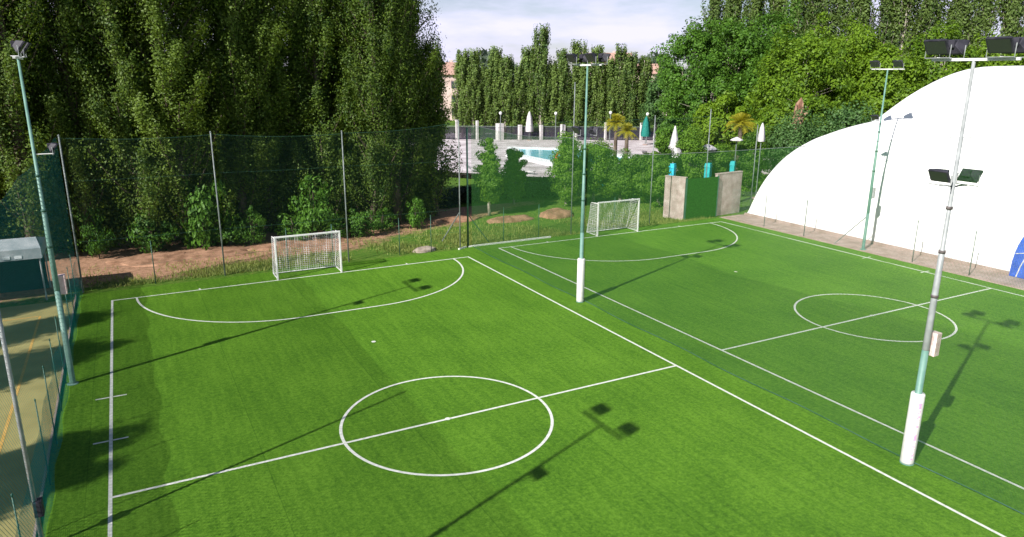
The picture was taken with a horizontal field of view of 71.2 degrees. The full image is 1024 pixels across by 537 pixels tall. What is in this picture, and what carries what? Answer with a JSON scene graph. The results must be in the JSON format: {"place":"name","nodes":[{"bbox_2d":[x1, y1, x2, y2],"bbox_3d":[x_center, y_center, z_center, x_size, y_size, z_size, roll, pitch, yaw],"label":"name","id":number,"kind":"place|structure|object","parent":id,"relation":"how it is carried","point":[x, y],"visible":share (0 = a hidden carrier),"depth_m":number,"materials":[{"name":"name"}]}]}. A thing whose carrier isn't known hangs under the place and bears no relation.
{"place":"outdoors","nodes":[
{"label":"outdoors","id":0,"kind":"place"},
{"bbox_2d":[0,300,73,536],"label":"sports court","id":1,"kind":"object","parent":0,"point":[44,340],"visible":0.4,"depth_m":22.10,"materials":[{"name":"sand"}]},
{"bbox_2d":[0,92,757,307],"bbox_3d":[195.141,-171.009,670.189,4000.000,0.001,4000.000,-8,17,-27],"label":"ground","id":2,"kind":"structure","parent":0,"point":[86,258],"depth_m":41.17,"materials":[{"name":"soil"}]},
{"bbox_2d":[0,237,51,299],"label":"canopy","id":3,"kind":"object","parent":2,"relation":"on","point":[21,266],"visible":0.73,"depth_m":31.98,"materials":[{"name":"fabric"}]},
{"bbox_2d":[0,0,70,252],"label":"poplar tree","id":4,"kind":"object","parent":2,"relation":"on","point":[19,163],"visible":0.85,"depth_m":34.87,"materials":[{"name":"green plant"}]},
{"bbox_2d":[0,137,82,536],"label":"screen fence","id":5,"kind":"object","parent":2,"relation":"on","point":[37,506],"visible":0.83,"depth_m":16.61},
{"bbox_2d":[0,0,84,237],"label":"poplar tree","id":6,"kind":"object","parent":2,"relation":"on","point":[60,164],"visible":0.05,"depth_m":37.62,"materials":[{"name":"green plant"}]},
{"bbox_2d":[9,0,130,251],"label":"poplar tree","id":7,"kind":"object","parent":2,"relation":"on","point":[72,101],"visible":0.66,"depth_m":36.70,"materials":[{"name":"green plant"}]},
{"bbox_2d":[77,206,116,257],"bbox_3d":[-21.979,-1.894,37.807,1.916,2.843,1.812,-5,16,-19],"label":"undergrowth shrub","id":8,"kind":"object","parent":2,"relation":"on","point":[97,250],"visible":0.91,"depth_m":37.66,"materials":[{"name":"green plant"}]},
{"bbox_2d":[58,0,183,251],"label":"poplar tree","id":9,"kind":"object","parent":2,"relation":"on","point":[108,31],"visible":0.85,"depth_m":36.62,"materials":[{"name":"green plant"}]},
{"bbox_2d":[123,201,179,253],"bbox_3d":[-19.630,-2.222,38.891,2.728,2.940,2.136,-8,17,-27],"label":"undergrowth shrub","id":10,"kind":"object","parent":2,"relation":"on","point":[146,243],"visible":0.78,"depth_m":38.62,"materials":[{"name":"green plant"}]},
{"bbox_2d":[108,0,243,246],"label":"poplar tree","id":11,"kind":"object","parent":2,"relation":"on","point":[172,66],"visible":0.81,"depth_m":37.77,"materials":[{"name":"green plant"}]},
{"bbox_2d":[106,245,255,267],"bbox_3d":[-17.846,-0.765,38.777,7.494,0.228,3.535,-8,17,-27],"label":"earth mound","id":12,"kind":"object","parent":2,"relation":"on","point":[183,253],"visible":0.89,"depth_m":38.20,"materials":[{"name":"soil"}]},
{"bbox_2d":[135,0,232,193],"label":"poplar tree","id":13,"kind":"object","parent":2,"relation":"on","point":[203,162],"visible":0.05,"depth_m":41.78,"materials":[{"name":"green plant"}]},
{"bbox_2d":[173,178,238,250],"bbox_3d":[-16.979,-3.007,39.679,3.348,4.116,2.274,-8,17,-27],"label":"undergrowth shrub","id":14,"kind":"object","parent":2,"relation":"on","point":[201,220],"visible":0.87,"depth_m":39.29,"materials":[{"name":"green plant"}]},
{"bbox_2d":[0,166,438,253],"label":"thicket","id":15,"kind":"object","parent":2,"relation":"on","point":[124,227],"visible":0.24,"depth_m":41.58,"materials":[{"name":"green plant"}]},
{"bbox_2d":[209,211,249,244],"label":"undergrowth shrub","id":16,"kind":"object","parent":2,"relation":"on","point":[231,238],"visible":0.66,"depth_m":40.57,"materials":[{"name":"green plant"}]},
{"bbox_2d":[181,0,279,228],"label":"poplar tree","id":17,"kind":"object","parent":2,"relation":"on","point":[237,104],"visible":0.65,"depth_m":40.51,"materials":[{"name":"green plant"}]},
{"bbox_2d":[200,0,291,224],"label":"poplar tree","id":18,"kind":"object","parent":2,"relation":"on","point":[267,103],"visible":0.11,"depth_m":42.13,"materials":[{"name":"green plant"}]},
{"bbox_2d":[233,205,266,245],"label":"undergrowth shrub","id":19,"kind":"object","parent":2,"relation":"on","point":[254,220],"visible":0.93,"depth_m":40.83,"materials":[{"name":"green plant"}]},
{"bbox_2d":[57,119,460,292],"bbox_3d":[-11.426,-3.637,36.028,18.583,7.240,1.615,-8,17,-27],"label":"net fence","id":20,"kind":"object","parent":2,"relation":"on","point":[217,207],"visible":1,"depth_m":34.85,"materials":[{"name":"fabric"}]},
{"bbox_2d":[205,0,315,231],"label":"poplar tree","id":21,"kind":"object","parent":2,"relation":"on","point":[267,27],"visible":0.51,"depth_m":41.38,"materials":[{"name":"green plant"}]},
{"bbox_2d":[271,213,311,239],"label":"undergrowth shrub","id":22,"kind":"object","parent":2,"relation":"on","point":[287,222],"visible":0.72,"depth_m":42.06,"materials":[{"name":"green plant"}]},
{"bbox_2d":[260,0,329,215],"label":"poplar tree","id":23,"kind":"object","parent":2,"relation":"on","point":[297,15],"visible":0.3,"depth_m":42.36,"materials":[{"name":"green plant"}]},
{"bbox_2d":[247,237,357,250],"bbox_3d":[-12.267,-1.545,41.848,6.960,0.182,2.221,-8,17,-27],"label":"earth mound","id":24,"kind":"object","parent":2,"relation":"on","point":[264,246],"visible":0.57,"depth_m":41.33,"materials":[{"name":"soil"}]},
{"bbox_2d":[288,174,340,237],"bbox_3d":[-11.724,-3.627,42.320,3.114,3.960,2.944,8,17,25],"label":"undergrowth shrub","id":25,"kind":"object","parent":2,"relation":"on","point":[315,215],"visible":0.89,"depth_m":41.93,"materials":[{"name":"green plant"}]},
{"bbox_2d":[274,0,365,229],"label":"poplar tree","id":26,"kind":"object","parent":2,"relation":"on","point":[324,140],"visible":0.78,"depth_m":43.10,"materials":[{"name":"green plant"}]},
{"bbox_2d":[304,1,364,203],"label":"poplar tree","id":27,"kind":"object","parent":2,"relation":"on","point":[338,71],"visible":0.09,"depth_m":44.55,"materials":[{"name":"green plant"}]},
{"bbox_2d":[348,209,380,237],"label":"undergrowth shrub","id":28,"kind":"object","parent":2,"relation":"on","point":[361,230],"visible":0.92,"depth_m":43.06,"materials":[{"name":"green plant"}]},
{"bbox_2d":[316,0,419,208],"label":"poplar tree","id":29,"kind":"object","parent":2,"relation":"on","point":[349,80],"visible":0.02,"depth_m":45.33,"materials":[{"name":"green plant"}]},
{"bbox_2d":[329,0,412,229],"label":"poplar tree","id":30,"kind":"object","parent":2,"relation":"on","point":[374,57],"visible":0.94,"depth_m":42.79,"materials":[{"name":"green plant"}]},
{"bbox_2d":[348,0,441,223],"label":"poplar tree","id":31,"kind":"object","parent":2,"relation":"on","point":[399,45],"visible":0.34,"depth_m":44.77,"materials":[{"name":"green plant"}]},
{"bbox_2d":[78,202,714,290],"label":"grass","id":32,"kind":"structure","parent":2,"relation":"on","point":[209,271],"depth_m":40.79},
{"bbox_2d":[361,0,445,210],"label":"poplar tree","id":33,"kind":"object","parent":2,"relation":"on","point":[428,105],"visible":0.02,"depth_m":47.35,"materials":[{"name":"green plant"}]},
{"bbox_2d":[386,0,434,213],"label":"poplar tree","id":34,"kind":"object","parent":2,"relation":"on","point":[419,113],"visible":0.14,"depth_m":46.96,"materials":[{"name":"green plant"}]},
{"bbox_2d":[408,37,462,215],"bbox_3d":[-5.410,-9.431,48.395,4.061,11.970,3.544,-8,17,-27],"label":"poplar tree","id":35,"kind":"object","parent":2,"relation":"on","point":[438,83],"visible":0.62,"depth_m":47.90,"materials":[{"name":"green plant"}]},
{"bbox_2d":[474,63,497,127],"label":"poplar tree","id":36,"kind":"object","parent":2,"relation":"on","point":[485,90],"visible":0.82,"depth_m":108.65,"materials":[{"name":"green plant"}]},
{"bbox_2d":[473,137,503,215],"bbox_3d":[-1.540,-6.355,49.589,2.324,5.439,1.903,10,18,31],"label":"tree","id":37,"kind":"object","parent":2,"relation":"on","point":[494,189],"visible":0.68,"depth_m":49.06,"materials":[{"name":"green plant"}]},
{"bbox_2d":[429,180,589,207],"bbox_3d":[-1.685,-5.892,56.223,16.704,1.282,5.970,-8,17,-27],"label":"hedge","id":38,"kind":"object","parent":2,"relation":"on","point":[453,199],"visible":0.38,"depth_m":55.49,"materials":[{"name":"green plant"}]},
{"bbox_2d":[500,148,527,203],"bbox_3d":[0.132,-7.020,54.207,1.942,4.331,2.073,8,17,26],"label":"tree","id":39,"kind":"object","parent":2,"relation":"on","point":[508,171],"visible":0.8,"depth_m":53.76,"materials":[{"name":"green plant"}]},
{"bbox_2d":[37,218,1023,536],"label":"football turf","id":40,"kind":"structure","parent":2,"relation":"on","point":[469,392],"depth_m":21.50,"materials":[{"name":"plastic"}]},
{"bbox_2d":[10,40,78,385],"bbox_3d":[-13.753,-1.356,21.529,0.799,10.453,1.956,-8,17,-27],"label":"floodlight pole","id":41,"kind":"object","parent":40,"relation":"on","point":[58,280],"visible":1,"depth_m":21.51,"materials":[{"name":"metal"}]},
{"bbox_2d":[271,230,342,279],"bbox_3d":[-10.132,-0.788,35.218,3.160,2.120,1.263,-8,17,-27],"label":"football goal","id":42,"kind":"object","parent":40,"relation":"on","point":[274,239],"visible":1,"depth_m":35.43,"materials":[{"name":"white metal"}]},
{"bbox_2d":[566,53,610,302],"bbox_3d":[3.002,-3.547,29.933,0.919,10.453,1.956,-8,17,-27],"label":"floodlight pole","id":43,"kind":"object","parent":40,"relation":"on","point":[592,57],"visible":1,"depth_m":29.50,"materials":[{"name":"metal"}]},
{"bbox_2d":[587,198,639,235],"bbox_3d":[6.326,-3.320,44.870,3.160,2.120,1.263,-8,17,-27],"label":"football goal","id":44,"kind":"object","parent":40,"relation":"on","point":[598,219],"visible":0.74,"depth_m":45.03,"materials":[{"name":"white metal"}]},
{"bbox_2d":[899,36,1023,465],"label":"floodlight pole","id":45,"kind":"object","parent":40,"relation":"on","point":[1005,45],"visible":0.99,"depth_m":16.55,"materials":[{"name":"metal"}]},
{"bbox_2d":[471,125,1023,514],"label":"dividing net","id":46,"kind":"object","parent":45,"relation":"hanging from","point":[571,229],"visible":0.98,"depth_m":20.32,"materials":[{"name":"fabric"}]},
{"bbox_2d":[544,130,586,205],"bbox_3d":[4.081,-7.472,53.442,3.124,5.700,3.503,-8,17,-27],"label":"tree","id":47,"kind":"object","parent":2,"relation":"on","point":[567,168],"visible":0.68,"depth_m":52.83,"materials":[{"name":"green plant"}]},
{"bbox_2d":[578,137,618,200],"bbox_3d":[6.427,-7.705,55.568,3.736,4.997,3.909,-8,17,-27],"label":"tree","id":48,"kind":"object","parent":2,"relation":"on","point":[605,167],"visible":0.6,"depth_m":54.63,"materials":[{"name":"green plant"}]},
{"bbox_2d":[466,82,758,247],"bbox_3d":[7.718,-7.201,45.815,24.014,9.190,0.620,-9,18,-31],"label":"net fence","id":49,"kind":"object","parent":2,"relation":"on","point":[467,181],"visible":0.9,"depth_m":43.89,"materials":[{"name":"green paint"}]},
{"bbox_2d":[600,148,637,202],"bbox_3d":[8.242,-7.132,55.067,2.999,4.245,2.849,7,17,23],"label":"tree","id":50,"kind":"object","parent":2,"relation":"on","point":[615,188],"visible":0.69,"depth_m":54.47,"materials":[{"name":"green plant"}]},
{"bbox_2d":[628,152,654,202],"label":"tree","id":51,"kind":"object","parent":2,"relation":"on","point":[636,171],"visible":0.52,"depth_m":54.50,"materials":[{"name":"green plant"}]},
{"bbox_2d":[645,131,675,206],"bbox_3d":[11.047,-7.363,53.242,2.551,5.693,2.357,-8,17,-27],"label":"tree","id":52,"kind":"object","parent":2,"relation":"on","point":[659,141],"visible":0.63,"depth_m":52.61,"materials":[{"name":"green plant"}]},
{"bbox_2d":[638,73,683,130],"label":"broadleaf tree","id":53,"kind":"object","parent":2,"relation":"on","point":[651,96],"visible":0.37,"depth_m":103.30,"materials":[{"name":"green plant"}]},
{"bbox_2d":[655,115,689,164],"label":"broadleaf tree","id":54,"kind":"object","parent":2,"relation":"on","point":[667,123],"visible":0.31,"depth_m":74.78,"materials":[{"name":"green plant"}]},
{"bbox_2d":[663,175,687,219],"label":"plaster wall","id":55,"kind":"structure","parent":2,"relation":"on","point":[678,197],"depth_m":48.99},
{"bbox_2d":[673,125,710,178],"bbox_3d":[13.690,-8.044,55.127,3.267,5.951,3.199,-8,17,-27],"label":"bush","id":56,"kind":"object","parent":2,"relation":"on","point":[693,149],"visible":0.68,"depth_m":54.44,"materials":[{"name":"green plant"}]},
{"bbox_2d":[649,16,736,130],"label":"broadleaf tree","id":57,"kind":"object","parent":2,"relation":"on","point":[671,73],"visible":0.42,"depth_m":86.48,"materials":[{"name":"green plant"}]},
{"bbox_2d":[684,176,719,219],"bbox_3d":[13.063,-4.871,49.304,2.910,2.860,0.110,-8,17,-27],"label":"green panel","id":58,"kind":"object","parent":2,"relation":"on","point":[700,198],"visible":0.62,"depth_m":49.24,"materials":[{"name":"paint"}]},
{"bbox_2d":[664,56,751,136],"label":"broadleaf tree","id":59,"kind":"object","parent":2,"relation":"on","point":[717,86],"visible":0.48,"depth_m":82.55,"materials":[{"name":"green plant"}]},
{"bbox_2d":[703,141,735,177],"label":"tree","id":60,"kind":"object","parent":2,"relation":"on","point":[722,147],"visible":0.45,"depth_m":56.73,"materials":[{"name":"green plant"}]},
{"bbox_2d":[685,90,762,160],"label":"broadleaf tree","id":61,"kind":"object","parent":2,"relation":"on","point":[722,109],"visible":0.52,"depth_m":72.24,"materials":[{"name":"green plant"}]},
{"bbox_2d":[684,13,773,131],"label":"broadleaf tree","id":62,"kind":"object","parent":2,"relation":"on","point":[726,30],"visible":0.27,"depth_m":86.44,"materials":[{"name":"green plant"}]},
{"bbox_2d":[715,171,742,215],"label":"plaster wall","id":63,"kind":"structure","parent":2,"relation":"on","point":[729,192],"depth_m":50.83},
{"bbox_2d":[720,0,748,72],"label":"poplar tree","id":64,"kind":"object","parent":2,"relation":"on","point":[734,7],"visible":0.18,"depth_m":103.37,"materials":[{"name":"green plant"}]},
{"bbox_2d":[733,127,772,195],"bbox_3d":[19.572,-8.577,58.832,3.524,6.018,2.971,-8,17,-27],"label":"tree","id":65,"kind":"object","parent":2,"relation":"on","point":[750,141],"visible":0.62,"depth_m":58.18,"materials":[{"name":"green plant"}]},
{"bbox_2d":[728,39,785,149],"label":"broadleaf tree","id":66,"kind":"object","parent":2,"relation":"on","point":[753,79],"visible":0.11,"depth_m":82.82,"materials":[{"name":"green plant"}]},
{"bbox_2d":[731,0,821,77],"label":"broadleaf tree","id":67,"kind":"object","parent":2,"relation":"on","point":[776,20],"visible":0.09,"depth_m":89.78,"materials":[{"name":"green plant"}]},
{"bbox_2d":[762,106,828,174],"bbox_3d":[24.587,-10.498,62.093,6.869,7.234,7.203,-8,17,-27],"label":"bush","id":68,"kind":"object","parent":2,"relation":"on","point":[804,135],"visible":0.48,"depth_m":61.12,"materials":[{"name":"green plant"}]},
{"bbox_2d":[753,78,845,157],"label":"broadleaf tree","id":69,"kind":"object","parent":2,"relation":"on","point":[810,101],"visible":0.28,"depth_m":67.27,"materials":[{"name":"green plant"}]},
{"bbox_2d":[745,23,872,132],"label":"broadleaf tree","id":70,"kind":"object","parent":2,"relation":"on","point":[808,76],"visible":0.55,"depth_m":73.18,"materials":[{"name":"green plant"}]},
{"bbox_2d":[801,0,835,72],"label":"poplar tree","id":71,"kind":"object","parent":2,"relation":"on","point":[816,7],"visible":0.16,"depth_m":99.04,"materials":[{"name":"green plant"}]},
{"bbox_2d":[818,0,854,39],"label":"poplar tree","id":72,"kind":"object","parent":2,"relation":"on","point":[836,16],"visible":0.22,"depth_m":98.60,"materials":[{"name":"green plant"}]},
{"bbox_2d":[791,11,883,105],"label":"broadleaf tree","id":73,"kind":"object","parent":2,"relation":"on","point":[866,40],"visible":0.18,"depth_m":76.91,"materials":[{"name":"green plant"}]},
{"bbox_2d":[806,99,882,136],"bbox_3d":[30.385,-11.714,65.850,8.577,7.687,8.885,-8,17,-27],"label":"bush","id":74,"kind":"object","parent":2,"relation":"on","point":[838,121],"visible":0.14,"depth_m":64.08,"materials":[{"name":"green plant"}]},
{"bbox_2d":[840,0,879,91],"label":"poplar tree","id":75,"kind":"object","parent":2,"relation":"on","point":[862,7],"visible":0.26,"depth_m":96.67,"materials":[{"name":"green plant"}]},
{"bbox_2d":[829,42,925,122],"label":"broadleaf tree","id":76,"kind":"object","parent":2,"relation":"on","point":[870,83],"visible":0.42,"depth_m":70.88,"materials":[{"name":"green plant"}]},
{"bbox_2d":[870,0,902,58],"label":"poplar tree","id":77,"kind":"object","parent":2,"relation":"on","point":[884,26],"visible":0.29,"depth_m":96.55,"materials":[{"name":"green plant"}]},
{"bbox_2d":[888,0,929,67],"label":"poplar tree","id":78,"kind":"object","parent":2,"relation":"on","point":[906,27],"visible":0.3,"depth_m":95.38,"materials":[{"name":"green plant"}]},
{"bbox_2d":[911,0,953,61],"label":"poplar tree","id":79,"kind":"object","parent":2,"relation":"on","point":[937,9],"visible":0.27,"depth_m":94.38,"materials":[{"name":"green plant"}]},
{"bbox_2d":[901,18,989,90],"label":"broadleaf tree","id":80,"kind":"object","parent":2,"relation":"on","point":[932,71],"visible":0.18,"depth_m":72.77,"materials":[{"name":"green plant"}]},
{"bbox_2d":[941,0,977,67],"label":"poplar tree","id":81,"kind":"object","parent":2,"relation":"on","point":[957,12],"visible":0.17,"depth_m":92.44,"materials":[{"name":"green plant"}]},
{"bbox_2d":[962,0,1004,56],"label":"poplar tree","id":82,"kind":"object","parent":2,"relation":"on","point":[983,20],"visible":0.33,"depth_m":91.85,"materials":[{"name":"green plant"}]},
{"bbox_2d":[958,29,1023,69],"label":"broadleaf tree","id":83,"kind":"object","parent":2,"relation":"on","point":[1009,63],"visible":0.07,"depth_m":74.26,"materials":[{"name":"green plant"}]},
{"bbox_2d":[984,0,1023,66],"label":"poplar tree","id":84,"kind":"object","parent":2,"relation":"on","point":[1011,12],"visible":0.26,"depth_m":90.67,"materials":[{"name":"green plant"}]},
{"bbox_2d":[52,0,1023,72],"label":"sky","id":85,"kind":"structure","parent":0,"point":[640,25],"materials":[{"name":"white"}]},
{"bbox_2d":[410,133,777,177],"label":"pool terrace","id":86,"kind":"structure","parent":0,"point":[632,146],"depth_m":96.19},
{"bbox_2d":[449,48,472,136],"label":"poplar tree","id":87,"kind":"object","parent":86,"relation":"on","point":[460,109],"visible":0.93,"depth_m":108.42,"materials":[{"name":"green plant"}]},
{"bbox_2d":[460,47,484,137],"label":"poplar tree","id":88,"kind":"object","parent":86,"relation":"on","point":[473,97],"visible":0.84,"depth_m":108.00,"materials":[{"name":"green plant"}]},
{"bbox_2d":[484,45,504,137],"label":"poplar tree","id":89,"kind":"object","parent":86,"relation":"on","point":[493,64],"visible":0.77,"depth_m":108.44,"materials":[{"name":"green plant"}]},
{"bbox_2d":[494,54,516,136],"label":"poplar tree","id":90,"kind":"object","parent":86,"relation":"on","point":[505,75],"visible":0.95,"depth_m":108.33,"materials":[{"name":"green plant"}]},
{"bbox_2d":[506,62,530,132],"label":"poplar tree","id":91,"kind":"object","parent":86,"relation":"on","point":[517,119],"visible":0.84,"depth_m":109.18,"materials":[{"name":"green plant"}]},
{"bbox_2d":[516,44,535,125],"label":"poplar tree","id":92,"kind":"object","parent":86,"relation":"on","point":[525,64],"visible":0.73,"depth_m":108.52,"materials":[{"name":"green plant"}]},
{"bbox_2d":[529,23,552,135],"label":"poplar tree","id":93,"kind":"object","parent":86,"relation":"on","point":[541,94],"visible":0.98,"depth_m":107.87,"materials":[{"name":"green plant"}]},
{"bbox_2d":[445,120,656,139],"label":"pool fence","id":94,"kind":"object","parent":86,"relation":"on","point":[538,130],"visible":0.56,"depth_m":107.83,"materials":[{"name":"metal"}]},
{"bbox_2d":[543,60,566,137],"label":"poplar tree","id":95,"kind":"object","parent":86,"relation":"on","point":[554,99],"visible":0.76,"depth_m":109.01,"materials":[{"name":"green plant"}]},
{"bbox_2d":[549,48,571,134],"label":"poplar tree","id":96,"kind":"object","parent":86,"relation":"on","point":[563,63],"visible":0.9,"depth_m":108.50,"materials":[{"name":"green plant"}]},
{"bbox_2d":[565,39,589,131],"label":"poplar tree","id":97,"kind":"object","parent":86,"relation":"on","point":[575,74],"visible":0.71,"depth_m":108.62,"materials":[{"name":"green plant"}]},
{"bbox_2d":[575,49,598,131],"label":"poplar tree","id":98,"kind":"object","parent":86,"relation":"on","point":[592,100],"visible":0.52,"depth_m":109.39,"materials":[{"name":"green plant"}]},
{"bbox_2d":[585,44,606,126],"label":"poplar tree","id":99,"kind":"object","parent":86,"relation":"on","point":[598,114],"visible":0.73,"depth_m":108.85,"materials":[{"name":"green plant"}]},
{"bbox_2d":[599,58,618,135],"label":"poplar tree","id":100,"kind":"object","parent":86,"relation":"on","point":[609,75],"visible":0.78,"depth_m":109.15,"materials":[{"name":"green plant"}]},
{"bbox_2d":[607,43,629,137],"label":"poplar tree","id":101,"kind":"object","parent":86,"relation":"on","point":[619,99],"visible":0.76,"depth_m":109.03,"materials":[{"name":"green plant"}]},
{"bbox_2d":[621,51,641,137],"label":"poplar tree","id":102,"kind":"object","parent":86,"relation":"on","point":[631,71],"visible":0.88,"depth_m":108.87,"materials":[{"name":"green plant"}]},
{"bbox_2d":[634,55,653,135],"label":"poplar tree","id":103,"kind":"object","parent":86,"relation":"on","point":[646,71],"visible":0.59,"depth_m":109.33,"materials":[{"name":"green plant"}]},
{"bbox_2d":[720,214,1023,288],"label":"pavement","id":104,"kind":"structure","parent":0,"point":[789,229],"depth_m":40.38,"materials":[{"name":"concrete"}]},
{"bbox_2d":[836,60,904,249],"bbox_3d":[19.804,-6.168,39.922,0.873,10.453,2.745,-8,17,-27],"label":"floodlight pole","id":105,"kind":"object","parent":104,"relation":"on","point":[897,63],"visible":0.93,"depth_m":39.17,"materials":[{"name":"metal"}]},
{"bbox_2d":[731,190,1023,284],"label":"post fence","id":106,"kind":"object","parent":104,"relation":"on","point":[888,238],"visible":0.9,"depth_m":39.01,"materials":[{"name":"metal"}]},
{"bbox_2d":[744,66,1023,278],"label":"air dome","id":107,"kind":"structure","parent":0,"point":[933,110],"depth_m":40.20,"materials":[{"name":"fabric"}]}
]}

